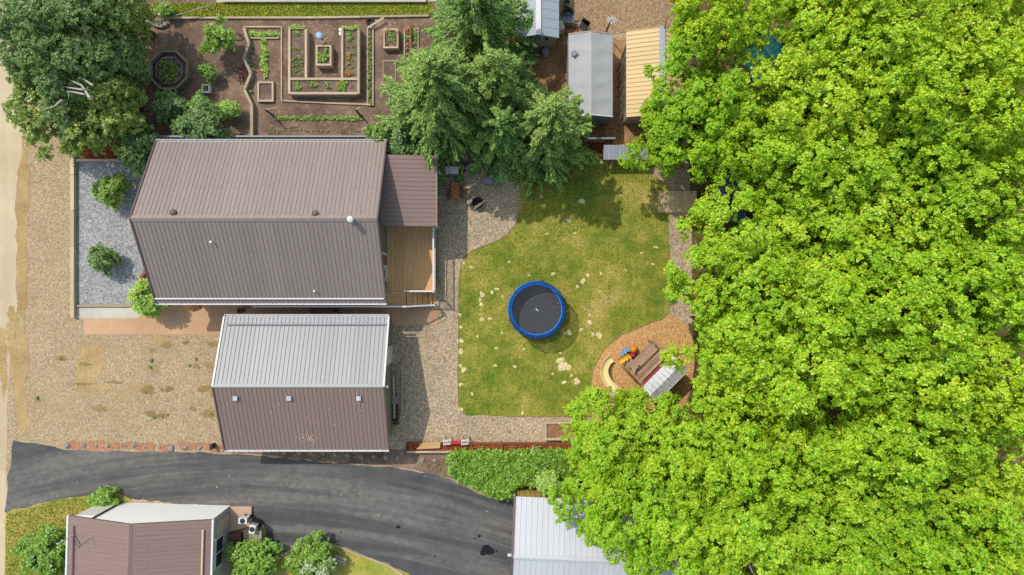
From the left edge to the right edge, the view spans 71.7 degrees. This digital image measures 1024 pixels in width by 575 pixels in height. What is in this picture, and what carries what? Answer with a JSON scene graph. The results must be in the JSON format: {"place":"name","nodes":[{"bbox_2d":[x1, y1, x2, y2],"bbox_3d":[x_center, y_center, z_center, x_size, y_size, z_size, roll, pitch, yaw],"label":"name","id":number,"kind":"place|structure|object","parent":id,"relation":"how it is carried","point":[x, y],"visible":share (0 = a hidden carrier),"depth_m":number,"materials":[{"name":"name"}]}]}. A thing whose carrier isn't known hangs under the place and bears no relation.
{"place":"outdoors","nodes":[
{"label":"outdoors","id":0,"kind":"place"},
{"bbox_2d":[0,5,23,574],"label":"road","id":1,"kind":"structure","parent":0,"point":[10,147],"depth_m":41.50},
{"bbox_2d":[4,493,131,574],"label":"front lawn","id":2,"kind":"structure","parent":0,"point":[118,496],"depth_m":41.49,"materials":[{"name":"green plant"}]},
{"bbox_2d":[10,524,65,574],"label":"shrub","id":3,"kind":"object","parent":2,"relation":"on","point":[43,553],"visible":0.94,"depth_m":39.58,"materials":[{"name":"green plant"}]},
{"bbox_2d":[65,501,229,574],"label":"house","id":4,"kind":"structure","parent":2,"relation":"on","point":[151,539],"depth_m":38.38,"materials":[{"name":"brown"}]},
{"bbox_2d":[4,440,513,574],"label":"driveway","id":5,"kind":"structure","parent":0,"point":[412,522],"depth_m":41.49,"materials":[{"name":"grey asphalt"}]},
{"bbox_2d":[229,506,251,531],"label":"landing slab","id":6,"kind":"structure","parent":5,"relation":"on","point":[236,512],"depth_m":41.34,"materials":[{"name":"beige concrete"}]},
{"bbox_2d":[223,537,283,574],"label":"shrub","id":7,"kind":"object","parent":5,"relation":"on","point":[254,560],"visible":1,"depth_m":40.08,"materials":[{"name":"green plant"}]},
{"bbox_2d":[84,302,437,333],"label":"patio","id":8,"kind":"structure","parent":0,"point":[182,319],"depth_m":41.49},
{"bbox_2d":[126,278,174,318],"bbox_3d":[-20.493,0.694,40.270,2.364,2.491,2.115,19,90,0],"label":"shrub","id":9,"kind":"object","parent":8,"relation":"on","point":[140,297],"visible":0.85,"depth_m":39.53,"materials":[{"name":"green plant"}]},
{"bbox_2d":[101,0,507,140],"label":"garden ground","id":10,"kind":"structure","parent":0,"point":[184,38],"depth_m":41.50,"materials":[{"name":"soil"}]},
{"bbox_2d":[1,76,101,162],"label":"olive tree","id":11,"kind":"object","parent":10,"relation":"on","point":[25,94],"visible":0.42,"depth_m":37.31,"materials":[{"name":"green plant"}]},
{"bbox_2d":[59,18,151,89],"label":"blue green tree","id":12,"kind":"object","parent":10,"relation":"on","point":[101,50],"visible":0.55,"depth_m":36.76,"materials":[{"name":"green plant"}]},
{"bbox_2d":[64,80,147,155],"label":"olive tree","id":13,"kind":"object","parent":10,"relation":"on","point":[117,122],"visible":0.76,"depth_m":37.56,"materials":[{"name":"green plant"}]},
{"bbox_2d":[79,72,148,115],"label":"olive tree","id":14,"kind":"object","parent":10,"relation":"on","point":[118,87],"visible":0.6,"depth_m":37.19,"materials":[{"name":"green plant"}]},
{"bbox_2d":[76,0,160,46],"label":"blue green tree","id":15,"kind":"object","parent":10,"relation":"on","point":[137,26],"visible":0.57,"depth_m":37.66,"materials":[{"name":"green plant"}]},
{"bbox_2d":[149,88,188,125],"bbox_3d":[-19.512,-10.317,40.393,2.221,2.285,2.058,-36,90,0],"label":"shrub","id":16,"kind":"object","parent":10,"relation":"on","point":[175,105],"visible":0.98,"depth_m":39.80,"materials":[{"name":"green plant"}]},
{"bbox_2d":[149,50,190,90],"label":"octagonal planter","id":17,"kind":"object","parent":10,"relation":"on","point":[182,77],"visible":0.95,"depth_m":41.12,"materials":[{"name":"wood"}]},
{"bbox_2d":[169,97,231,138],"bbox_3d":[-17.275,-8.857,39.785,2.893,3.445,2.697,-29,90,0],"label":"shrub","id":18,"kind":"object","parent":10,"relation":"on","point":[201,121],"visible":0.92,"depth_m":38.63,"materials":[{"name":"green plant"}]},
{"bbox_2d":[197,13,240,54],"bbox_3d":[-16.591,-14.347,40.389,2.302,2.267,2.450,0,90,0],"label":"shrub","id":19,"kind":"object","parent":10,"relation":"on","point":[216,38],"visible":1,"depth_m":39.85,"materials":[{"name":"green plant"}]},
{"bbox_2d":[110,135,364,141],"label":"fence","id":20,"kind":"object","parent":10,"relation":"on","point":[283,137],"visible":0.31,"depth_m":40.09,"materials":[{"name":"wood"}]},
{"bbox_2d":[243,28,254,134],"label":"zigzag edging","id":21,"kind":"object","parent":10,"relation":"on","point":[247,93],"visible":0.94,"depth_m":41.10,"materials":[{"name":"brown wood"}]},
{"bbox_2d":[257,81,274,101],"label":"raised bed","id":22,"kind":"object","parent":10,"relation":"on","point":[265,91],"visible":1,"depth_m":41.39,"materials":[{"name":"beige wood"}]},
{"bbox_2d":[151,2,432,19],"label":"grass strip","id":23,"kind":"object","parent":10,"relation":"on","point":[331,11],"depth_m":41.49,"materials":[{"name":"green plant"}]},
{"bbox_2d":[168,14,428,18],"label":"timber edging","id":24,"kind":"object","parent":23,"relation":"on","point":[316,17],"visible":0.98,"depth_m":41.36,"materials":[{"name":"wood"}]},
{"bbox_2d":[244,26,366,104],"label":"timber edging","id":25,"kind":"object","parent":10,"relation":"on","point":[281,27],"visible":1,"depth_m":41.40,"materials":[{"name":"brown wood"}]},
{"bbox_2d":[288,27,361,96],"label":"raised bed","id":26,"kind":"object","parent":10,"relation":"on","point":[301,40],"visible":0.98,"depth_m":41.00,"materials":[{"name":"wood"}]},
{"bbox_2d":[367,27,373,105],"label":"raised bed","id":27,"kind":"object","parent":10,"relation":"on","point":[371,98],"visible":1,"depth_m":41.36,"materials":[{"name":"soil"}]},
{"bbox_2d":[361,123,391,142],"bbox_3d":[-7.296,-8.261,39.859,1.786,3.331,1.845,0,90,0],"label":"shrub","id":28,"kind":"object","parent":10,"relation":"on","point":[374,132],"visible":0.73,"depth_m":38.53,"materials":[{"name":"green plant"}]},
{"bbox_2d":[374,42,496,187],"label":"spruce tree","id":29,"kind":"object","parent":10,"relation":"on","point":[437,105],"visible":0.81,"depth_m":35.40,"materials":[{"name":"green plant"}]},
{"bbox_2d":[422,0,539,81],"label":"spruce tree","id":30,"kind":"object","parent":10,"relation":"on","point":[473,25],"visible":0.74,"depth_m":36.38,"materials":[{"name":"green plant"}]},
{"bbox_2d":[457,100,539,186],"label":"spruce tree","id":31,"kind":"object","parent":10,"relation":"on","point":[502,139],"visible":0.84,"depth_m":36.91,"materials":[{"name":"green plant"}]},
{"bbox_2d":[465,42,541,147],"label":"spruce tree","id":32,"kind":"object","parent":10,"relation":"on","point":[499,78],"visible":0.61,"depth_m":34.82,"materials":[{"name":"green plant"}]},
{"bbox_2d":[272,545,409,574],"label":"flower lawn","id":33,"kind":"structure","parent":0,"point":[355,564],"depth_m":41.48,"materials":[{"name":"plant"}]},
{"bbox_2d":[281,529,335,574],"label":"shrub","id":34,"kind":"object","parent":33,"relation":"on","point":[309,552],"visible":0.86,"depth_m":39.98,"materials":[{"name":"green plant"}]},
{"bbox_2d":[298,556,336,574],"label":"shrub","id":35,"kind":"object","parent":33,"relation":"on","point":[324,570],"visible":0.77,"depth_m":39.75,"materials":[{"name":"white plant"}]},
{"bbox_2d":[0,0,690,574],"bbox_3d":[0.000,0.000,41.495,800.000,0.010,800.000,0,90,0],"label":"ground","id":36,"kind":"structure","parent":0,"point":[108,388],"depth_m":41.50,"materials":[{"name":"beige gravel"}]},
{"bbox_2d":[10,104,31,434],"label":"dirt verge","id":37,"kind":"structure","parent":36,"relation":"on","point":[20,362],"depth_m":41.49,"materials":[{"name":"beige soil"}]},
{"bbox_2d":[70,153,76,316],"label":"retaining wall","id":38,"kind":"structure","parent":36,"relation":"on","point":[73,237],"depth_m":41.20,"materials":[{"name":"beige concrete"}]},
{"bbox_2d":[0,0,149,143],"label":"blue green tree","id":39,"kind":"object","parent":36,"relation":"on","point":[40,59],"visible":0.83,"depth_m":35.48,"materials":[{"name":"green plant"}]},
{"bbox_2d":[68,440,125,451],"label":"mulch strip","id":40,"kind":"object","parent":36,"relation":"on","point":[75,445],"visible":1,"depth_m":41.49,"materials":[{"name":"orange wood"}]},
{"bbox_2d":[85,485,119,506],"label":"shrub","id":41,"kind":"object","parent":36,"relation":"on","point":[100,497],"visible":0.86,"depth_m":40.69,"materials":[{"name":"green plant"}]},
{"bbox_2d":[75,307,139,317],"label":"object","id":42,"kind":"structure","parent":36,"relation":"on","point":[105,312],"depth_m":41.49,"materials":[{"name":"concrete"}]},
{"bbox_2d":[77,142,141,158],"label":"mulch bed","id":43,"kind":"object","parent":36,"relation":"on","point":[89,154],"visible":0.2,"depth_m":41.49,"materials":[{"name":"brown wood"}]},
{"bbox_2d":[115,124,160,177],"bbox_3d":[-20.883,-7.583,40.041,2.765,2.941,2.955,0,90,0],"label":"shrub","id":44,"kind":"object","parent":43,"relation":"on","point":[139,145],"visible":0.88,"depth_m":39.02,"materials":[{"name":"green plant"}]},
{"bbox_2d":[77,162,145,304],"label":"gravel bed","id":45,"kind":"object","parent":36,"relation":"on","point":[97,221],"visible":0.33,"depth_m":41.49,"materials":[{"name":"grey gravel"}]},
{"bbox_2d":[86,241,122,277],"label":"shrub","id":46,"kind":"object","parent":45,"relation":"on","point":[100,257],"visible":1,"depth_m":40.29,"materials":[{"name":"green plant"}]},
{"bbox_2d":[90,172,131,210],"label":"shrub","id":47,"kind":"object","parent":45,"relation":"on","point":[111,190],"visible":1,"depth_m":40.16,"materials":[{"name":"green plant"}]},
{"bbox_2d":[129,139,438,304],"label":"house","id":48,"kind":"structure","parent":36,"relation":"on","point":[261,220],"depth_m":37.20,"materials":[{"name":"brown metal"}]},
{"bbox_2d":[211,314,392,451],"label":"garage","id":49,"kind":"structure","parent":36,"relation":"on","point":[265,366],"depth_m":38.28,"materials":[{"name":"grey metal"}]},
{"bbox_2d":[223,449,452,478],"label":"rock strip","id":50,"kind":"object","parent":36,"relation":"on","point":[403,461],"visible":0.59,"depth_m":41.49,"materials":[{"name":"stone"}]},
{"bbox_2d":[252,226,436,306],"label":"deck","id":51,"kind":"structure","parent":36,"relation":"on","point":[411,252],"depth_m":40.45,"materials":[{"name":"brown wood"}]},
{"bbox_2d":[386,125,421,154],"bbox_3d":[-6.142,-7.812,39.797,2.318,3.432,2.701,-30,90,0],"label":"shrub","id":52,"kind":"object","parent":36,"relation":"on","point":[401,143],"visible":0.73,"depth_m":38.60,"materials":[{"name":"green plant"}]},
{"bbox_2d":[445,446,579,501],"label":"hedge","id":53,"kind":"object","parent":36,"relation":"on","point":[489,473],"visible":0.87,"depth_m":40.16,"materials":[{"name":"green plant"}]},
{"bbox_2d":[534,468,561,496],"bbox_3d":[2.101,10.925,40.103,1.571,2.828,1.588,-20,90,0],"label":"shrub","id":54,"kind":"object","parent":36,"relation":"on","point":[547,480],"visible":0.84,"depth_m":39.16,"materials":[{"name":"green plant"}]},
{"bbox_2d":[559,384,676,517],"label":"maple tree","id":55,"kind":"object","parent":36,"relation":"on","point":[609,421],"visible":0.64,"depth_m":36.30,"materials":[{"name":"green plant"}]},
{"bbox_2d":[569,0,678,33],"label":"back gravel","id":56,"kind":"structure","parent":36,"relation":"on","point":[629,15],"depth_m":41.49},
{"bbox_2d":[389,157,590,448],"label":"yard gravel","id":57,"kind":"structure","parent":0,"point":[428,355],"depth_m":41.50,"materials":[{"name":"beige gravel"}]},
{"bbox_2d":[406,442,571,452],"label":"timber planter","id":58,"kind":"object","parent":57,"relation":"on","point":[411,447],"visible":0.68,"depth_m":41.25,"materials":[{"name":"brown wood"}]},
{"bbox_2d":[544,421,578,439],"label":"raised bed","id":59,"kind":"object","parent":57,"relation":"on","point":[553,430],"visible":0.54,"depth_m":41.24,"materials":[{"name":"beige wood"}]},
{"bbox_2d":[457,162,669,416],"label":"lawn","id":60,"kind":"structure","parent":0,"point":[647,277],"depth_m":41.49,"materials":[{"name":"green plant"}]},
{"bbox_2d":[508,280,565,339],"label":"trampoline","id":61,"kind":"object","parent":60,"relation":"on","point":[545,320],"visible":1,"depth_m":40.80,"materials":[{"name":"blue plastic"}]},
{"bbox_2d":[508,0,683,169],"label":"back yard ground","id":62,"kind":"structure","parent":0,"point":[550,71],"depth_m":41.49,"materials":[{"name":"soil"}]},
{"bbox_2d":[516,0,558,48],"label":"shed","id":63,"kind":"structure","parent":62,"relation":"on","point":[544,30],"depth_m":39.04,"materials":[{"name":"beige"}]},
{"bbox_2d":[496,84,602,200],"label":"spruce tree","id":64,"kind":"object","parent":62,"relation":"on","point":[555,124],"visible":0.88,"depth_m":36.58,"materials":[{"name":"green plant"}]},
{"bbox_2d":[566,30,612,123],"bbox_3d":[4.381,-11.826,40.263,2.478,2.474,4.661,0,90,0],"label":"shed","id":65,"kind":"object","parent":62,"relation":"on","point":[589,66],"visible":0.9,"depth_m":39.31,"materials":[{"name":"grey metal"}]},
{"bbox_2d":[601,145,647,161],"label":"lean to","id":66,"kind":"object","parent":62,"relation":"on","point":[612,152],"visible":0.63,"depth_m":40.16,"materials":[{"name":"grey metal"}]},
{"bbox_2d":[623,26,700,122],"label":"shed","id":67,"kind":"structure","parent":62,"relation":"on","point":[645,46],"depth_m":38.91,"materials":[{"name":"beige"}]},
{"bbox_2d":[616,91,714,178],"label":"maple tree","id":68,"kind":"object","parent":62,"relation":"on","point":[649,112],"visible":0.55,"depth_m":36.82,"materials":[{"name":"green plant"}]},
{"bbox_2d":[643,36,774,183],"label":"maple tree","id":69,"kind":"object","parent":62,"relation":"on","point":[696,100],"visible":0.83,"depth_m":34.83,"materials":[{"name":"green plant"}]},
{"bbox_2d":[667,0,792,90],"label":"maple tree","id":70,"kind":"object","parent":62,"relation":"on","point":[710,33],"visible":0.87,"depth_m":33.52,"materials":[{"name":"green plant"}]},
{"bbox_2d":[591,315,693,425],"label":"play area ground","id":71,"kind":"structure","parent":0,"point":[665,332],"depth_m":41.49,"materials":[{"name":"sand"}]},
{"bbox_2d":[621,339,687,402],"bbox_3d":[7.961,4.600,40.365,2.550,2.270,2.746,-45,90,0],"label":"playhouse","id":72,"kind":"object","parent":71,"relation":"on","point":[644,364],"visible":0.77,"depth_m":39.52,"materials":[{"name":"brown wood"}]},
{"bbox_2d":[670,213,691,322],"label":"path","id":73,"kind":"structure","parent":0,"point":[679,310],"depth_m":41.49,"materials":[{"name":"beige gravel"}]},
{"bbox_2d":[713,155,746,222],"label":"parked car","id":74,"kind":"object","parent":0,"point":[741,213],"visible":0.17,"depth_m":40.30,"materials":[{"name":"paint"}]},
{"bbox_2d":[578,0,1023,574],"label":"woodland ground","id":75,"kind":"structure","parent":0,"point":[702,190],"depth_m":41.50,"materials":[{"name":"green plant"}]},
{"bbox_2d":[546,427,649,546],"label":"maple tree","id":76,"kind":"object","parent":75,"relation":"on","point":[601,475],"visible":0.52,"depth_m":36.00,"materials":[{"name":"green plant"}]},
{"bbox_2d":[508,486,699,574],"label":"garage","id":77,"kind":"structure","parent":75,"relation":"on","point":[543,543],"depth_m":38.35,"materials":[{"name":"white metal"}]},
{"bbox_2d":[584,457,737,574],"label":"maple tree","id":78,"kind":"object","parent":75,"relation":"on","point":[644,553],"visible":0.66,"depth_m":33.47,"materials":[{"name":"green plant"}]},
{"bbox_2d":[658,191,696,212],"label":"wooden pad","id":79,"kind":"object","parent":75,"relation":"on","point":[676,201],"visible":0.91,"depth_m":41.38,"materials":[{"name":"brown wood"}]},
{"bbox_2d":[619,391,779,548],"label":"maple tree","id":80,"kind":"object","parent":75,"relation":"on","point":[695,460],"visible":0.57,"depth_m":33.78,"materials":[{"name":"green plant"}]},
{"bbox_2d":[648,474,824,574],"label":"maple tree","id":81,"kind":"object","parent":75,"relation":"on","point":[712,559],"visible":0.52,"depth_m":32.43,"materials":[{"name":"green plant"}]},
{"bbox_2d":[659,324,821,484],"bbox_3d":[11.176,4.493,36.798,7.834,9.429,7.279,40,90,0],"label":"maple tree","id":82,"kind":"object","parent":75,"relation":"on","point":[709,385],"visible":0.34,"depth_m":33.52,"materials":[{"name":"green plant"}]},
{"bbox_2d":[694,88,790,184],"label":"maple tree","id":83,"kind":"object","parent":75,"relation":"on","point":[743,165],"visible":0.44,"depth_m":34.04,"materials":[{"name":"green plant"}]},
{"bbox_2d":[662,173,826,318],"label":"maple tree","id":84,"kind":"object","parent":75,"relation":"on","point":[721,248],"visible":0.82,"depth_m":33.55,"materials":[{"name":"green plant"}]},
{"bbox_2d":[669,394,838,551],"bbox_3d":[11.800,8.686,35.907,6.840,11.268,7.954,-21,90,0],"label":"maple tree","id":85,"kind":"object","parent":75,"relation":"on","point":[759,462],"visible":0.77,"depth_m":32.09,"materials":[{"name":"green plant"}]},
{"bbox_2d":[729,29,788,108],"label":"shed","id":86,"kind":"structure","parent":75,"relation":"on","point":[774,47],"depth_m":39.17,"materials":[{"name":"teal"}]},
{"bbox_2d":[688,246,835,412],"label":"maple tree","id":87,"kind":"object","parent":75,"relation":"on","point":[758,308],"visible":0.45,"depth_m":32.73,"materials":[{"name":"green plant"}]},
{"bbox_2d":[697,257,898,479],"bbox_3d":[14.278,3.722,35.207,9.932,12.629,9.098,44,90,0],"label":"maple tree","id":88,"kind":"object","parent":75,"relation":"on","point":[833,372],"visible":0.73,"depth_m":31.50,"materials":[{"name":"green plant"}]},
{"bbox_2d":[710,0,912,190],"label":"maple tree","id":89,"kind":"object","parent":75,"relation":"on","point":[796,99],"visible":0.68,"depth_m":32.47,"materials":[{"name":"green plant"}]},
{"bbox_2d":[716,114,906,266],"bbox_3d":[13.865,-5.158,36.252,9.184,10.506,7.262,20,90,0],"label":"maple tree","id":90,"kind":"object","parent":75,"relation":"on","point":[808,173],"visible":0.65,"depth_m":32.67,"materials":[{"name":"green plant"}]},
{"bbox_2d":[713,457,925,574],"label":"maple tree","id":91,"kind":"object","parent":75,"relation":"on","point":[840,540],"visible":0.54,"depth_m":32.42,"materials":[{"name":"green plant"}]},
{"bbox_2d":[729,175,917,348],"bbox_3d":[14.101,-0.602,36.681,9.907,9.664,9.204,-20,90,0],"label":"maple tree","id":92,"kind":"object","parent":75,"relation":"on","point":[796,231],"visible":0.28,"depth_m":32.82,"materials":[{"name":"green plant"}]},
{"bbox_2d":[731,0,923,89],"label":"maple tree","id":93,"kind":"object","parent":75,"relation":"on","point":[791,13],"visible":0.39,"depth_m":32.75,"materials":[{"name":"green plant"}]},
{"bbox_2d":[767,395,914,542],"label":"maple tree","id":94,"kind":"object","parent":75,"relation":"on","point":[854,490],"visible":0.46,"depth_m":32.40,"materials":[{"name":"green plant"}]},
{"bbox_2d":[786,0,973,132],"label":"maple tree","id":95,"kind":"object","parent":75,"relation":"on","point":[897,33],"visible":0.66,"depth_m":30.66,"materials":[{"name":"green plant"}]},
{"bbox_2d":[773,143,987,334],"bbox_3d":[17.749,-4.000,36.675,10.039,9.674,9.327,44,90,0],"label":"maple tree","id":96,"kind":"object","parent":75,"relation":"on","point":[908,233],"visible":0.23,"depth_m":32.70,"materials":[{"name":"green plant"}]},
{"bbox_2d":[814,37,977,219],"bbox_3d":[17.777,-7.938,36.013,7.735,10.984,9.782,-17,90,0],"label":"maple tree","id":97,"kind":"object","parent":75,"relation":"on","point":[909,143],"visible":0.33,"depth_m":32.01,"materials":[{"name":"green plant"}]},
{"bbox_2d":[783,238,1023,417],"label":"maple tree","id":98,"kind":"object","parent":75,"relation":"on","point":[921,297],"visible":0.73,"depth_m":31.02,"materials":[{"name":"green plant"}]},
{"bbox_2d":[801,333,1012,504],"bbox_3d":[18.284,5.912,35.417,9.510,12.254,8.178,-14,90,0],"label":"maple tree","id":99,"kind":"object","parent":75,"relation":"on","point":[930,453],"visible":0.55,"depth_m":31.06,"materials":[{"name":"green plant"}]},
{"bbox_2d":[831,521,988,574],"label":"maple tree","id":100,"kind":"object","parent":75,"relation":"on","point":[940,533],"visible":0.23,"depth_m":33.77,"materials":[{"name":"green plant"}]},
{"bbox_2d":[807,406,1023,574],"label":"maple tree","id":101,"kind":"object","parent":75,"relation":"on","point":[876,543],"visible":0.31,"depth_m":32.90,"materials":[{"name":"green plant"}]},
{"bbox_2d":[852,470,1023,574],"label":"maple tree","id":102,"kind":"object","parent":75,"relation":"on","point":[951,558],"visible":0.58,"depth_m":32.87,"materials":[{"name":"green plant"}]},
{"bbox_2d":[863,0,1023,191],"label":"maple tree","id":103,"kind":"object","parent":75,"relation":"on","point":[1001,83],"visible":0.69,"depth_m":30.34,"materials":[{"name":"green plant"}]},
{"bbox_2d":[872,288,1023,477],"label":"maple tree","id":104,"kind":"object","parent":75,"relation":"on","point":[980,379],"visible":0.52,"depth_m":30.67,"materials":[{"name":"green plant"}]},
{"bbox_2d":[897,111,1023,296],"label":"maple tree","id":105,"kind":"object","parent":75,"relation":"on","point":[979,204],"visible":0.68,"depth_m":31.60,"materials":[{"name":"green plant"}]},
{"bbox_2d":[898,200,1023,367],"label":"maple tree","id":106,"kind":"object","parent":75,"relation":"on","point":[997,302],"visible":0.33,"depth_m":31.48,"materials":[{"name":"green plant"}]},
{"bbox_2d":[898,0,1023,95],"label":"maple tree","id":107,"kind":"object","parent":75,"relation":"on","point":[1004,16],"visible":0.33,"depth_m":32.38,"materials":[{"name":"green plant"}]},
{"bbox_2d":[918,404,1023,574],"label":"maple tree","id":108,"kind":"object","parent":75,"relation":"on","point":[1005,489],"visible":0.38,"depth_m":33.45,"materials":[{"name":"green plant"}]},
{"label":"neighbour walk","id":109,"kind":"structure","parent":0,"visible":0},
{"bbox_2d":[222,0,425,2],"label":"long platform","id":110,"kind":"structure","parent":109,"relation":"on","point":[323,1],"depth_m":41.28,"materials":[{"name":"metal"}]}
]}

